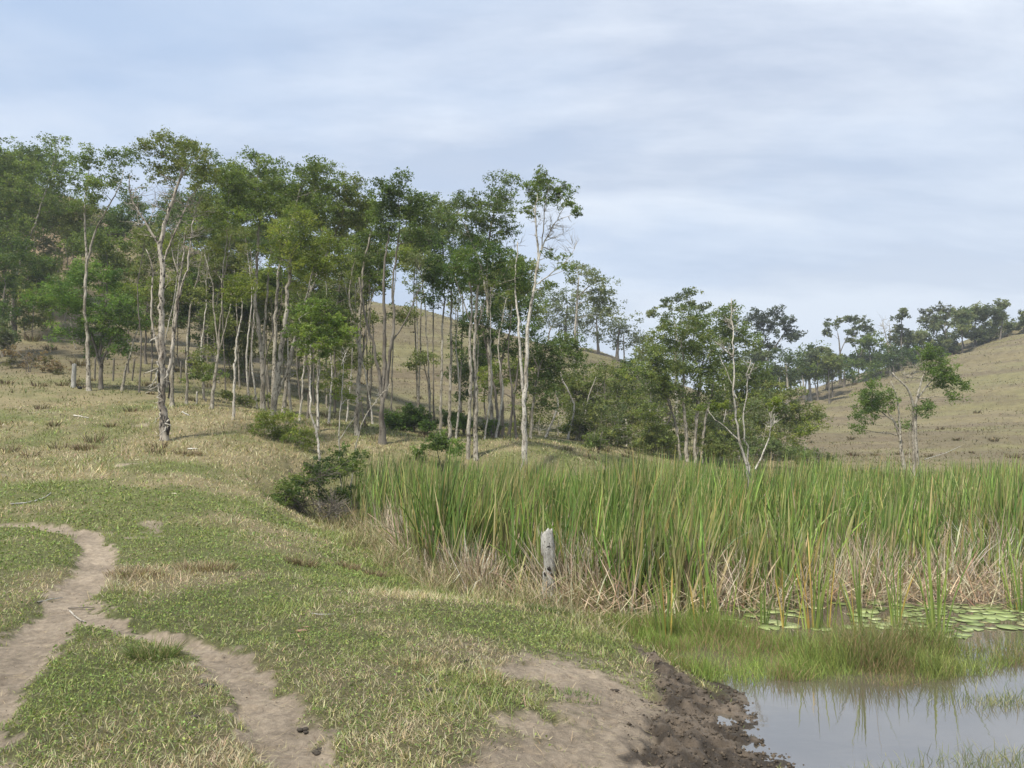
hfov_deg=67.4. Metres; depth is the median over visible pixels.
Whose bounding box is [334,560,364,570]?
grass tuft
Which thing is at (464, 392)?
tree
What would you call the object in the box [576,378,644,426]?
tree
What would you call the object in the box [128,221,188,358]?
tree
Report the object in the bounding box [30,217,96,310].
tree
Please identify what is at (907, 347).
tree
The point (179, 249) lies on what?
tree
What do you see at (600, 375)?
tree
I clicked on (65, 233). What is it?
tree
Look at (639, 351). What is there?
tree
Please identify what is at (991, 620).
lily pad
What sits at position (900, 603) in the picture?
cattail clump
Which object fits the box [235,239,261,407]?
tree
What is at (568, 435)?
tree
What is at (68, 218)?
tree
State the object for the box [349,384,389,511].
tree
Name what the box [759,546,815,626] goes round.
cattail clump
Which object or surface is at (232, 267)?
tree
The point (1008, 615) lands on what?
lily pad
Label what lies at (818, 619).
cattail clump
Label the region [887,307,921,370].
tree
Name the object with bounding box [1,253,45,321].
tree
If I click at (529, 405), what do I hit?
tree
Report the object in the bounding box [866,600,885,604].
lily pad
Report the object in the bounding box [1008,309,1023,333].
tree
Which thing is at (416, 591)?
pasture grass
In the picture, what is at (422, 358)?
tree
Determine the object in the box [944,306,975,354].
tree
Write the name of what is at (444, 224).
tree
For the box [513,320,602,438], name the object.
tree
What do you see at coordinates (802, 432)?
bush
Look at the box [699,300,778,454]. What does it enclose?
tree
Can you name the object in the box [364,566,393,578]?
grass tuft
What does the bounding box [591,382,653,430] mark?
tree
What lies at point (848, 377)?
tree
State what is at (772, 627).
lily pad
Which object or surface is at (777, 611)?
lily pad
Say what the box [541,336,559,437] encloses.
tree
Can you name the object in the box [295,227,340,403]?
tree
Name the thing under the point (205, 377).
shrub
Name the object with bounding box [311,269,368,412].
tree
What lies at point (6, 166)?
tree
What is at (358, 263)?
tree
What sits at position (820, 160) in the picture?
sky
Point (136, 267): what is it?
tree
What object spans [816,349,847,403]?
tree
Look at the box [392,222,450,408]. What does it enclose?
tree
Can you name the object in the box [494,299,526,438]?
tree
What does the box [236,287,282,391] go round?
tree
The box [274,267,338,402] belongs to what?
tree
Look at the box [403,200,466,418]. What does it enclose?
tree
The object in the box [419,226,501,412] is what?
tree
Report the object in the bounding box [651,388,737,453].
tree
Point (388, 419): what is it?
shrub
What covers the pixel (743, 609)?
lily pad
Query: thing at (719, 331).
tree
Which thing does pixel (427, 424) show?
shrub
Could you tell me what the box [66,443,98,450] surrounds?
grass tuft
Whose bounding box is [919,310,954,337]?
tree
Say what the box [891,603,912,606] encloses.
lily pad
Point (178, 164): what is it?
tree
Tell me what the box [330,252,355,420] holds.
tree
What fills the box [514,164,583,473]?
tree
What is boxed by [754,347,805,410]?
tree
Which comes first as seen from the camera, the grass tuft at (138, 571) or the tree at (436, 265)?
the grass tuft at (138, 571)
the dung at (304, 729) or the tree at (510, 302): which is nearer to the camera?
the dung at (304, 729)
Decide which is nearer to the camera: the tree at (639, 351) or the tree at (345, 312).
the tree at (345, 312)
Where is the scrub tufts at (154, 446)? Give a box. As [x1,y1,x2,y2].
[0,198,1019,489]
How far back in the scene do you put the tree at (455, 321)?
33.38 m
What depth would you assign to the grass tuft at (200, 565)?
9.85 m
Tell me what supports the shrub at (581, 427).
on the ground at (28, 654)
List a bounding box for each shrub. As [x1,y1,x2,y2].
[0,318,21,363]
[0,344,71,374]
[179,356,229,401]
[218,388,270,407]
[245,407,322,450]
[264,441,371,521]
[378,409,396,427]
[384,409,417,431]
[395,402,432,431]
[406,427,466,470]
[410,414,438,432]
[436,409,472,435]
[458,414,485,435]
[477,417,509,437]
[556,416,596,440]
[581,426,608,448]
[595,423,634,446]
[628,422,683,456]
[696,429,739,464]
[732,435,816,467]
[786,440,836,463]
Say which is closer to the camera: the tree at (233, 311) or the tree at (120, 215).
the tree at (233, 311)
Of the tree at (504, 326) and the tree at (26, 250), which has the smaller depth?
the tree at (504, 326)
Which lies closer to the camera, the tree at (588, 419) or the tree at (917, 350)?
the tree at (588, 419)
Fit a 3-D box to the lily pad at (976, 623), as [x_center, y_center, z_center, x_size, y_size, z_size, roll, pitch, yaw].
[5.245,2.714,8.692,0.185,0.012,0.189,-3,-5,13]
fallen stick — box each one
[11,493,50,504]
[68,607,94,608]
[69,610,85,621]
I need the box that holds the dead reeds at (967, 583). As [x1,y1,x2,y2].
[340,483,1023,624]
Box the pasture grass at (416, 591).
[0,401,782,767]
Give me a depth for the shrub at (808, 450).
38.49 m
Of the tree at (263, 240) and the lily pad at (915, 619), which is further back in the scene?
the tree at (263, 240)
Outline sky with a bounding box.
[0,0,1023,391]
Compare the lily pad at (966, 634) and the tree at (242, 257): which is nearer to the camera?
the lily pad at (966, 634)
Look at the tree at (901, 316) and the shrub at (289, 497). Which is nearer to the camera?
the shrub at (289, 497)
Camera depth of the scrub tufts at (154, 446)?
33.99 m
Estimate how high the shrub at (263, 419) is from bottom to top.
1.583 m
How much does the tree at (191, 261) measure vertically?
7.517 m
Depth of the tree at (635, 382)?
42.57 m
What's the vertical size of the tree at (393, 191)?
10.226 m
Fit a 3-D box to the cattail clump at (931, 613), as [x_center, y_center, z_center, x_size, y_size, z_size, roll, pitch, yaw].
[4.639,2.150,8.216,0.710,1.317,0.417,-4,-7,41]
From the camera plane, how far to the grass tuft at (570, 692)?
5.44 m
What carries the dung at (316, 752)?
on the ground at (28, 654)
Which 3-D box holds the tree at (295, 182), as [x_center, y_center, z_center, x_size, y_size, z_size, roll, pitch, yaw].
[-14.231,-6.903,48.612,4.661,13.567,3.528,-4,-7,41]
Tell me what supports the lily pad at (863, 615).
on the pond water
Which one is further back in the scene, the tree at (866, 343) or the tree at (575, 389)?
the tree at (866, 343)
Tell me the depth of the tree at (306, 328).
20.11 m
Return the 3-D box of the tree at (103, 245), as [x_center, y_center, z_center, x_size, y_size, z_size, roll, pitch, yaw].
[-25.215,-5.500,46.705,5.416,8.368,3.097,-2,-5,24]
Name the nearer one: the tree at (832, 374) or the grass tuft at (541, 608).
the grass tuft at (541, 608)
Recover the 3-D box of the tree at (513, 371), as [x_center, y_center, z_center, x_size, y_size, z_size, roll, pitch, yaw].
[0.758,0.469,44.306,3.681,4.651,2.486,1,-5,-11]
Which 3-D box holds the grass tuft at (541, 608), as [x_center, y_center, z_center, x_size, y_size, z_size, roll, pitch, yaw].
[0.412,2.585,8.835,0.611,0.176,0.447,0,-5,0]
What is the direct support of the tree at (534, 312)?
on the ground at (28, 654)
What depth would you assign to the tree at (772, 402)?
17.84 m
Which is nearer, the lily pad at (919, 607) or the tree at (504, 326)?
the lily pad at (919, 607)
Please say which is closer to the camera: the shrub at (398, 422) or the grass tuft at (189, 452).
the grass tuft at (189, 452)
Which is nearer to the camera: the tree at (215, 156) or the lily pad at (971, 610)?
the lily pad at (971, 610)
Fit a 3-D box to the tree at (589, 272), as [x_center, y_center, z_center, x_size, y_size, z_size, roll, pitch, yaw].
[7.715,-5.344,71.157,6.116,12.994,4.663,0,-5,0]
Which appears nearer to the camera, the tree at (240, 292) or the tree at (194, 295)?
the tree at (240, 292)
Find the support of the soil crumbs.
on the ground at (28, 654)
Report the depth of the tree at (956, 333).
120.59 m
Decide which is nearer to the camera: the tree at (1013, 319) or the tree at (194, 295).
the tree at (194, 295)
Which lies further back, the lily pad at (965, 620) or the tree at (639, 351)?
the tree at (639, 351)
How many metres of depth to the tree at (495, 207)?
33.65 m
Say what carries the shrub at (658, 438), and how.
on the ground at (28, 654)
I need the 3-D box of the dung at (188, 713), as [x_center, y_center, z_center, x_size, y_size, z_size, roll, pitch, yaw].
[-1.944,2.007,4.662,0.127,0.013,0.054,-4,-6,37]
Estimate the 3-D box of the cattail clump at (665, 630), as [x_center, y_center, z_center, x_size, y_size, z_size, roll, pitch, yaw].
[1.549,2.153,7.965,0.410,1.196,0.478,0,-5,0]
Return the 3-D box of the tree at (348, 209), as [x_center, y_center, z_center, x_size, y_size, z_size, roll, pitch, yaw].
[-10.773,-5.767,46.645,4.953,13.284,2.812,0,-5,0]
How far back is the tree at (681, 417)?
39.53 m
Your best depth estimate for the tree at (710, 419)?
37.63 m
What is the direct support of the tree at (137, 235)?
on the ground at (28, 654)
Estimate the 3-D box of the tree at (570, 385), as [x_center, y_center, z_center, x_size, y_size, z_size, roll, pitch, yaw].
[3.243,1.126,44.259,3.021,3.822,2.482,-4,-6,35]
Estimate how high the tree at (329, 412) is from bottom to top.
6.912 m
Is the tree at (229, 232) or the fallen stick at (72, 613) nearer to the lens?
the fallen stick at (72, 613)
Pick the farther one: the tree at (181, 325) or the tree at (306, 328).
the tree at (181, 325)
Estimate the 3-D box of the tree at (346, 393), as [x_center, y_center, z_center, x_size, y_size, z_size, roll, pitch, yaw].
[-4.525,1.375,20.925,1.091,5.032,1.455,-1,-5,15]
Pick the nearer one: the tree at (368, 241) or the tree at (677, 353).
the tree at (368, 241)
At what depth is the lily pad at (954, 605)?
9.67 m
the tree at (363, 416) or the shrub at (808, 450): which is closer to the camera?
the tree at (363, 416)
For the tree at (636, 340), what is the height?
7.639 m
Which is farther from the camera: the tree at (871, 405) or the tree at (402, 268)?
the tree at (402, 268)
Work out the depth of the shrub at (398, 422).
31.67 m
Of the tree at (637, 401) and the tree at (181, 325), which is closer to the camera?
the tree at (637, 401)
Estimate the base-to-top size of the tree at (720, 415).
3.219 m
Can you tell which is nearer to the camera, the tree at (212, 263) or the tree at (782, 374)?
the tree at (212, 263)
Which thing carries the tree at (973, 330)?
on the ground at (28, 654)
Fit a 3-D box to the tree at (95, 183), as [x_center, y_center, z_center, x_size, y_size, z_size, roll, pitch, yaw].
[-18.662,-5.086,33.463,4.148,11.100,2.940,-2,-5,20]
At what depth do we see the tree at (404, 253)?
40.52 m
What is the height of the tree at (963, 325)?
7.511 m
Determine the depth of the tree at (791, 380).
100.71 m
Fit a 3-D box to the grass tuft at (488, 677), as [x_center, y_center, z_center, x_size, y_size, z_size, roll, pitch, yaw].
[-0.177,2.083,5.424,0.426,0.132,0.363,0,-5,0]
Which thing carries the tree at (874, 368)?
on the ground at (28, 654)
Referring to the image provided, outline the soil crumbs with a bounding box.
[6,548,803,767]
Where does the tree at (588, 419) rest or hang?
on the ground at (28, 654)
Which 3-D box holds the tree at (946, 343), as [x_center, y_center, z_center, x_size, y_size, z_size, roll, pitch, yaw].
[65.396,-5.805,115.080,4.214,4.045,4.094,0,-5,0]
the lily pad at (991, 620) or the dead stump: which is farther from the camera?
the dead stump
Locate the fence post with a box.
[71,363,76,387]
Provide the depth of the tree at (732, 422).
39.74 m
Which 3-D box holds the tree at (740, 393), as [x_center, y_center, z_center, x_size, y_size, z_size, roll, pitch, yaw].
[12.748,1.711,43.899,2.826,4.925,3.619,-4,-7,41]
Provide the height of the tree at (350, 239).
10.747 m
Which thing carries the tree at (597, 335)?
on the ground at (28, 654)
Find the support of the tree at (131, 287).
on the ground at (28, 654)
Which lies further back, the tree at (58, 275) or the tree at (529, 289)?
the tree at (58, 275)
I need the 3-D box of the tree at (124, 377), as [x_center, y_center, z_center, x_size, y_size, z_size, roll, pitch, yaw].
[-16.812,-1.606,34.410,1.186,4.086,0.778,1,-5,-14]
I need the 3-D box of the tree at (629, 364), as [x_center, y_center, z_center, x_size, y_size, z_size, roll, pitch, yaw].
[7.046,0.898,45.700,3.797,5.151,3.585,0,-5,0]
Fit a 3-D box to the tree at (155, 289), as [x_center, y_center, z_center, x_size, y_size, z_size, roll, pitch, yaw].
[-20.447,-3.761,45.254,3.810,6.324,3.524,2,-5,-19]
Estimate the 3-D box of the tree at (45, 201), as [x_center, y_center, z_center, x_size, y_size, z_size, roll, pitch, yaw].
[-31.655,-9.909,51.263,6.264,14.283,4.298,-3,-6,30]
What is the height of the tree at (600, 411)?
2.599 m
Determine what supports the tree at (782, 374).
on the ground at (28, 654)
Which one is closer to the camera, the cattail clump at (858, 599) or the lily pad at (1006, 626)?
the cattail clump at (858, 599)
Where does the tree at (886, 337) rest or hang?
on the ground at (28, 654)
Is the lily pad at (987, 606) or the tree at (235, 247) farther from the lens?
the tree at (235, 247)
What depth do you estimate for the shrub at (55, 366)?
40.59 m
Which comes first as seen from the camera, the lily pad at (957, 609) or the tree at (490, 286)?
the lily pad at (957, 609)
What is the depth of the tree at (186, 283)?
44.56 m
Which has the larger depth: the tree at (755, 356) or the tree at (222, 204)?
the tree at (755, 356)
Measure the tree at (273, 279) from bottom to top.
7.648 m
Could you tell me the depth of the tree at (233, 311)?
43.90 m
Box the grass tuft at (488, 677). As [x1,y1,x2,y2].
[458,667,513,686]
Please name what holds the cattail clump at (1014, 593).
in the pond water
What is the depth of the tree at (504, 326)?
33.06 m
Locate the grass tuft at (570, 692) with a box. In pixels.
[545,685,600,704]
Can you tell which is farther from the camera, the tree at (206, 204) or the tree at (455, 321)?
the tree at (455, 321)
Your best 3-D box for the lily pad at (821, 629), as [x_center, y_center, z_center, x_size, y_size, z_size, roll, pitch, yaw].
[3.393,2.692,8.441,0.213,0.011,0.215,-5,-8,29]
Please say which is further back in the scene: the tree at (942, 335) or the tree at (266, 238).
the tree at (942, 335)
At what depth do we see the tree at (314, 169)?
31.60 m
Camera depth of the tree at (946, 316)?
121.25 m
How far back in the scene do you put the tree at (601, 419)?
42.00 m
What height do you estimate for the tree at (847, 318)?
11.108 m
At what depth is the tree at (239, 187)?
30.73 m
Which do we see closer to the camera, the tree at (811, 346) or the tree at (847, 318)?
the tree at (811, 346)
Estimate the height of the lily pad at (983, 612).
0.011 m
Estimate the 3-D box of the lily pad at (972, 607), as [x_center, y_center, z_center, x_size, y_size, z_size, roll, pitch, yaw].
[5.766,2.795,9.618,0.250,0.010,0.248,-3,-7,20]
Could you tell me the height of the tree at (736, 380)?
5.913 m
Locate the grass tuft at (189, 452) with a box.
[173,449,202,456]
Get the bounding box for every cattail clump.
[642,536,678,640]
[677,556,716,623]
[702,560,737,622]
[745,564,778,624]
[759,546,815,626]
[792,531,833,629]
[810,558,845,627]
[827,538,891,636]
[872,531,914,626]
[906,525,982,633]
[997,530,1023,611]
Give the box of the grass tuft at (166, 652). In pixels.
[117,632,190,661]
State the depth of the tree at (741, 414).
41.55 m
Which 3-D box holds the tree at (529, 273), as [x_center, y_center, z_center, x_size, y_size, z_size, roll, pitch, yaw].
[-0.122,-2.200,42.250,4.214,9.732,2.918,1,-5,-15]
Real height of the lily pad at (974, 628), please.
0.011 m
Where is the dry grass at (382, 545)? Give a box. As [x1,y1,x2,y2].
[306,502,693,636]
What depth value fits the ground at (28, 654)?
8.48 m
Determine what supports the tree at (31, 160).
on the ground at (28, 654)
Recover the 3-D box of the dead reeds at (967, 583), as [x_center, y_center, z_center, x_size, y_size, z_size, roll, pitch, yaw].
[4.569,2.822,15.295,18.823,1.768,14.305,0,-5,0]
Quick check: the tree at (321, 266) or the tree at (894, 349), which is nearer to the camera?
the tree at (321, 266)
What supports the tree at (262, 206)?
on the ground at (28, 654)
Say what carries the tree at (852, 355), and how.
on the ground at (28, 654)
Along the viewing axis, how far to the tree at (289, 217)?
46.96 m
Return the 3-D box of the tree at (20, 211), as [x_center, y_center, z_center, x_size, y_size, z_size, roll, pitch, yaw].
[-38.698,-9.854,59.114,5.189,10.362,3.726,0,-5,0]
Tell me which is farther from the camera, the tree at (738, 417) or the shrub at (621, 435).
the tree at (738, 417)
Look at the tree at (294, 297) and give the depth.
40.00 m
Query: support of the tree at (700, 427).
on the ground at (28, 654)
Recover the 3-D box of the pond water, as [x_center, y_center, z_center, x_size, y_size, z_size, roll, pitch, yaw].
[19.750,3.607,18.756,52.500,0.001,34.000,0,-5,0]
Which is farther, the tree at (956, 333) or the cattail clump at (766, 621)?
the tree at (956, 333)
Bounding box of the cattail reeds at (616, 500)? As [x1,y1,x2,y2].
[328,440,1023,616]
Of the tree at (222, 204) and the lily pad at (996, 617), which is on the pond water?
the lily pad at (996, 617)
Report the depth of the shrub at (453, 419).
31.76 m
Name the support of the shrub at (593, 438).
on the ground at (28, 654)
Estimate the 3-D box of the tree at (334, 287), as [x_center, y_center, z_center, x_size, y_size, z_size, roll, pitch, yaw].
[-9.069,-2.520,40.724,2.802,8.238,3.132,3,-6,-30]
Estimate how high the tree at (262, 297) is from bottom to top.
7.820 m
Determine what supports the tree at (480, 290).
on the ground at (28, 654)
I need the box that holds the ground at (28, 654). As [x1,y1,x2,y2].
[0,192,1023,767]
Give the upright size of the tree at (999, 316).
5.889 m
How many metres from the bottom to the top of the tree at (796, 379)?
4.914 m
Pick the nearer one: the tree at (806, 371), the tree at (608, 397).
the tree at (608, 397)
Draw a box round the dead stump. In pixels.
[541,528,557,604]
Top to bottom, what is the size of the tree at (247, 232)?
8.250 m
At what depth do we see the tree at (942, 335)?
116.24 m
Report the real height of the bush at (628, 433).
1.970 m
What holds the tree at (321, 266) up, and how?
on the ground at (28, 654)
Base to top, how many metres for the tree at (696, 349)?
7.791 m
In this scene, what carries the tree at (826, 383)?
on the ground at (28, 654)
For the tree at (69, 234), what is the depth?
61.07 m
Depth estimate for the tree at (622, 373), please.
44.08 m
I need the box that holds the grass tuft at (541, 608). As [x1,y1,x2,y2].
[522,601,572,614]
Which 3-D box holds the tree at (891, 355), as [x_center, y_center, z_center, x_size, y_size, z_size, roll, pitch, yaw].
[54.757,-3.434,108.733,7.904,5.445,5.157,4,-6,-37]
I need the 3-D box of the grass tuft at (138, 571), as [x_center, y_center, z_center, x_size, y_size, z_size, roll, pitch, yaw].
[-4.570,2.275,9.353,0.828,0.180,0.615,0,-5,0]
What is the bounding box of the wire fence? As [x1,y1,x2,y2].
[94,358,270,387]
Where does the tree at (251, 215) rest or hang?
on the ground at (28, 654)
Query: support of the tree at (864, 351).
on the ground at (28, 654)
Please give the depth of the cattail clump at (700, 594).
8.38 m
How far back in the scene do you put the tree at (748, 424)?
39.66 m
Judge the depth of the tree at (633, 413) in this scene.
39.94 m
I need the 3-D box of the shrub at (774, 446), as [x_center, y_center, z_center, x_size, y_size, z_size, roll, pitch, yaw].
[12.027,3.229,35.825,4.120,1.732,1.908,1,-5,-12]
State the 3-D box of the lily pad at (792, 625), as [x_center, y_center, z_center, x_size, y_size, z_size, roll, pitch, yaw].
[3.105,2.709,8.632,0.281,0.011,0.279,4,-4,-43]
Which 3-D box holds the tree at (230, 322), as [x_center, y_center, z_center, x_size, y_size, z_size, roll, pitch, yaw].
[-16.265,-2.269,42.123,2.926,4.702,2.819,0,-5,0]
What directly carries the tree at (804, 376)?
on the ground at (28, 654)
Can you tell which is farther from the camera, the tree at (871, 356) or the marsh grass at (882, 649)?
the tree at (871, 356)
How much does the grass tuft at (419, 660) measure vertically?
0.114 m
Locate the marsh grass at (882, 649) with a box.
[592,599,1023,767]
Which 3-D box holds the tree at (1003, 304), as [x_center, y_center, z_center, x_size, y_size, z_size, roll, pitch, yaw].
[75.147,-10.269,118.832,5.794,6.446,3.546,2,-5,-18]
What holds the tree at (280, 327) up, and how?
on the ground at (28, 654)
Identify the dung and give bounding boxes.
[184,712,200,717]
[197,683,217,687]
[297,727,308,733]
[312,747,321,755]
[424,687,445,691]
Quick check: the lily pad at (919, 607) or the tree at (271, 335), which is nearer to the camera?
the lily pad at (919, 607)
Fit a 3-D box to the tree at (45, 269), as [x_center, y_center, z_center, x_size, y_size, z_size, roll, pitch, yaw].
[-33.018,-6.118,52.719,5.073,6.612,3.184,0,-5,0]
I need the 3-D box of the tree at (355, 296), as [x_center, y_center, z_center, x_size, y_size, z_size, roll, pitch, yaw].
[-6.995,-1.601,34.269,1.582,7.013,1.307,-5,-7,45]
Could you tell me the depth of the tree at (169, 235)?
34.60 m
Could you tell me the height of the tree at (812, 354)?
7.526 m
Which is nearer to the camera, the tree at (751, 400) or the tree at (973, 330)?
the tree at (751, 400)
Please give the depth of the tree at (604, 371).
40.02 m
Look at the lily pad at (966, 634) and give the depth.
8.17 m
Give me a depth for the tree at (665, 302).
48.30 m
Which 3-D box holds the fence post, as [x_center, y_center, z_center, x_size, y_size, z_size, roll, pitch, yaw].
[-19.491,-0.340,34.162,0.195,1.167,0.197,1,-5,-8]
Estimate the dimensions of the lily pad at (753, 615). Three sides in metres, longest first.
0.314 x 0.309 x 0.010 m
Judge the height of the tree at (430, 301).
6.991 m
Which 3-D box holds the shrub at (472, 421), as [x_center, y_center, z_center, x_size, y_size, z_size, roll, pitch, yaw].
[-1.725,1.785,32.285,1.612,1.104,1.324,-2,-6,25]
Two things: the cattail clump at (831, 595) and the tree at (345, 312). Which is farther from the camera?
the tree at (345, 312)
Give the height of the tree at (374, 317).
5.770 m
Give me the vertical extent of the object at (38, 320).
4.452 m
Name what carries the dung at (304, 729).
on the ground at (28, 654)
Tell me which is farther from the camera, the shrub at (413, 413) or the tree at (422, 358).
the tree at (422, 358)
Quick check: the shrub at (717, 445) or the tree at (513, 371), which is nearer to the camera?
the shrub at (717, 445)
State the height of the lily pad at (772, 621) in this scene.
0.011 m
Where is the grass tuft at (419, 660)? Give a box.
[388,650,451,671]
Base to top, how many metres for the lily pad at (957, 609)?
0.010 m
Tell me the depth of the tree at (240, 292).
27.98 m
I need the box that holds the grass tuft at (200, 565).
[173,557,240,572]
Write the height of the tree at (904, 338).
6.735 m
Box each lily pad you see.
[735,605,757,610]
[743,613,770,617]
[758,625,779,629]
[759,618,779,623]
[762,609,781,613]
[774,621,800,627]
[811,627,830,630]
[846,613,873,616]
[855,608,879,613]
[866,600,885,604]
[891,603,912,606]
[894,612,917,616]
[907,618,925,621]
[913,606,928,609]
[917,602,942,607]
[945,604,960,607]
[948,608,966,611]
[954,632,972,636]
[955,618,978,621]
[958,614,986,619]
[962,605,983,608]
[963,626,983,630]
[966,609,979,611]
[966,622,984,625]
[975,604,1001,608]
[979,611,994,613]
[982,614,1008,620]
[982,619,999,622]
[986,609,1011,613]
[996,613,1016,617]
[996,624,1023,629]
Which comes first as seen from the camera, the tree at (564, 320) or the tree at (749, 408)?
the tree at (749, 408)
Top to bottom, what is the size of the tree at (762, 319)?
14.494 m
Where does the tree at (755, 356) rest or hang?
on the ground at (28, 654)
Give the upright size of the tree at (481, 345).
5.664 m
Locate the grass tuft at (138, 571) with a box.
[102,564,166,578]
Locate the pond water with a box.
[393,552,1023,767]
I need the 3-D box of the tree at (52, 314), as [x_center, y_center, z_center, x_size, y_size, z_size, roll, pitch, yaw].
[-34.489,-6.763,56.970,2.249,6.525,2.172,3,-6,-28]
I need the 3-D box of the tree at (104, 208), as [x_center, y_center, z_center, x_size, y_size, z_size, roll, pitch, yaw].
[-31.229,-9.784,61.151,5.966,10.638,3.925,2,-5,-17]
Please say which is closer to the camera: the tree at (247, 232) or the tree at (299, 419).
the tree at (299, 419)
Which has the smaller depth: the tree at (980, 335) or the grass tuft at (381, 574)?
the grass tuft at (381, 574)
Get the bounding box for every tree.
[0,131,90,329]
[0,134,50,332]
[0,149,42,288]
[0,187,51,297]
[0,233,55,356]
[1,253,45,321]
[2,148,69,295]
[2,238,39,265]
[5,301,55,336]
[8,140,78,314]
[12,271,91,348]
[14,250,72,335]
[16,255,158,388]
[27,195,102,341]
[30,196,107,321]
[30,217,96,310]
[31,216,112,323]
[40,249,55,333]
[54,221,141,359]
[60,142,141,390]
[68,248,143,351]
[88,196,152,324]
[95,281,150,372]
[102,183,174,342]
[102,242,171,363]
[120,304,148,390]
[122,125,233,440]
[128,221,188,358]
[129,226,153,392]
[133,265,189,343]
[149,295,202,366]
[152,190,216,308]
[152,232,204,371]
[154,226,203,269]
[163,253,232,336]
[165,226,189,344]
[167,147,227,367]
[169,184,230,406]
[170,266,249,362]
[175,215,243,371]
[179,230,229,403]
[187,246,250,381]
[190,244,218,398]
[191,300,247,382]
[196,161,272,408]
[204,292,267,378]
[209,300,282,382]
[210,201,283,371]
[210,218,258,386]
[211,145,295,410]
[212,269,260,419]
[216,161,261,365]
[217,225,245,400]
[218,191,273,326]
[225,261,276,380]
[229,213,310,375]
[233,216,310,391]
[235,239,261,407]
[236,226,259,402]
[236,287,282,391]
[243,256,322,395]
[252,175,309,217]
[253,269,325,395]
[256,202,352,433]
[258,168,331,387]
[258,261,330,399]
[264,237,290,407]
[269,155,354,414]
[269,212,352,392]
[273,232,309,383]
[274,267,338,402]
[277,284,363,430]
[279,281,358,407]
[280,171,378,414]
[281,295,360,513]
[282,277,312,418]
[283,238,301,411]
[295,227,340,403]
[298,237,328,420]
[300,317,349,405]
[303,185,373,393]
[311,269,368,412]
[316,264,372,410]
[319,270,334,423]
[321,347,362,516]
[322,203,384,312]
[330,245,398,416]
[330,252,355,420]
[331,308,386,416]
[332,226,397,408]
[333,199,400,435]
[337,273,427,416]
[344,274,373,423]
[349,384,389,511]
[350,262,381,425]
[358,166,440,444]
[375,186,461,404]
[376,202,432,411]
[387,242,467,410]
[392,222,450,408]
[395,340,443,420]
[401,246,432,421]
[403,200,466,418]
[418,269,449,434]
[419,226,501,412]
[419,241,477,440]
[431,169,526,435]
[437,362,473,404]
[440,294,464,434]
[441,232,534,460]
[446,288,548,436]
[447,288,475,438]
[452,340,506,419]
[455,267,512,396]
[462,335,505,419]
[470,291,549,427]
[472,347,534,430]
[473,256,547,368]
[480,273,505,438]
[486,288,519,437]
[492,255,548,429]
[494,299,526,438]
[502,353,545,394]
[505,392,578,434]
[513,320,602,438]
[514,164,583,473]
[519,401,584,435]
[528,286,592,349]
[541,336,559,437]
[544,369,588,418]
[552,364,624,427]
[555,328,576,439]
[562,260,626,394]
[562,395,607,440]
[574,297,622,353]
[575,400,628,446]
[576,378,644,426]
[582,397,629,434]
[585,366,611,431]
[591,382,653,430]
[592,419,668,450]
[595,360,620,443]
[596,392,653,445]
[603,310,650,360]
[605,357,657,430]
[606,376,632,423]
[615,357,669,434]
[623,302,739,463]
[623,402,681,430]
[624,369,681,410]
[628,335,692,424]
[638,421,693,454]
[641,335,697,423]
[641,408,699,454]
[645,286,713,430]
[650,377,674,455]
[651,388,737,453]
[672,399,731,438]
[673,417,715,453]
[685,386,779,459]
[688,315,755,389]
[691,384,768,442]
[692,420,745,456]
[694,299,782,488]
[697,412,742,460]
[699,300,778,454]
[701,362,764,415]
[709,381,738,457]
[712,371,764,424]
[722,349,761,391]
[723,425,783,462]
[726,391,800,434]
[728,398,789,460]
[729,400,784,442]
[736,304,807,392]
[744,346,778,381]
[746,380,826,458]
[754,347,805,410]
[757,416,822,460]
[760,373,798,391]
[761,361,794,376]
[775,411,832,448]
[777,340,830,400]
[778,373,806,400]
[788,366,813,397]
[793,361,830,400]
[799,346,829,400]
[811,372,849,390]
[814,353,850,397]
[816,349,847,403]
[818,350,860,387]
[821,314,883,384]
[842,349,896,381]
[842,352,872,382]
[845,342,975,479]
[851,333,887,378]
[855,345,885,374]
[867,351,899,373]
[870,317,893,375]
[877,342,920,376]
[882,342,913,367]
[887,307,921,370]
[893,330,914,345]
[903,339,939,357]
[907,326,934,356]
[913,328,960,356]
[915,339,956,356]
[916,301,975,336]
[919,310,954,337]
[936,333,961,354]
[941,322,971,348]
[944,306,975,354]
[948,307,978,352]
[949,317,1006,344]
[959,301,993,346]
[964,323,997,344]
[979,303,1009,339]
[981,298,1014,335]
[990,315,1021,332]
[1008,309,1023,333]
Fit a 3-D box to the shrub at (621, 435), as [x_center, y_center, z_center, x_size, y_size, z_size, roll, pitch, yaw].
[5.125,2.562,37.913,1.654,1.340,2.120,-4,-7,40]
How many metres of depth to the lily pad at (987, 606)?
9.66 m
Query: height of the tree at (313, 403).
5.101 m
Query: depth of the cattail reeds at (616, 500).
12.19 m
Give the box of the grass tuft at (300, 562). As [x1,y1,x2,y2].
[283,554,321,567]
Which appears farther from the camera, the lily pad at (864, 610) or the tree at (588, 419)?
the tree at (588, 419)
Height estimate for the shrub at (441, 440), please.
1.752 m

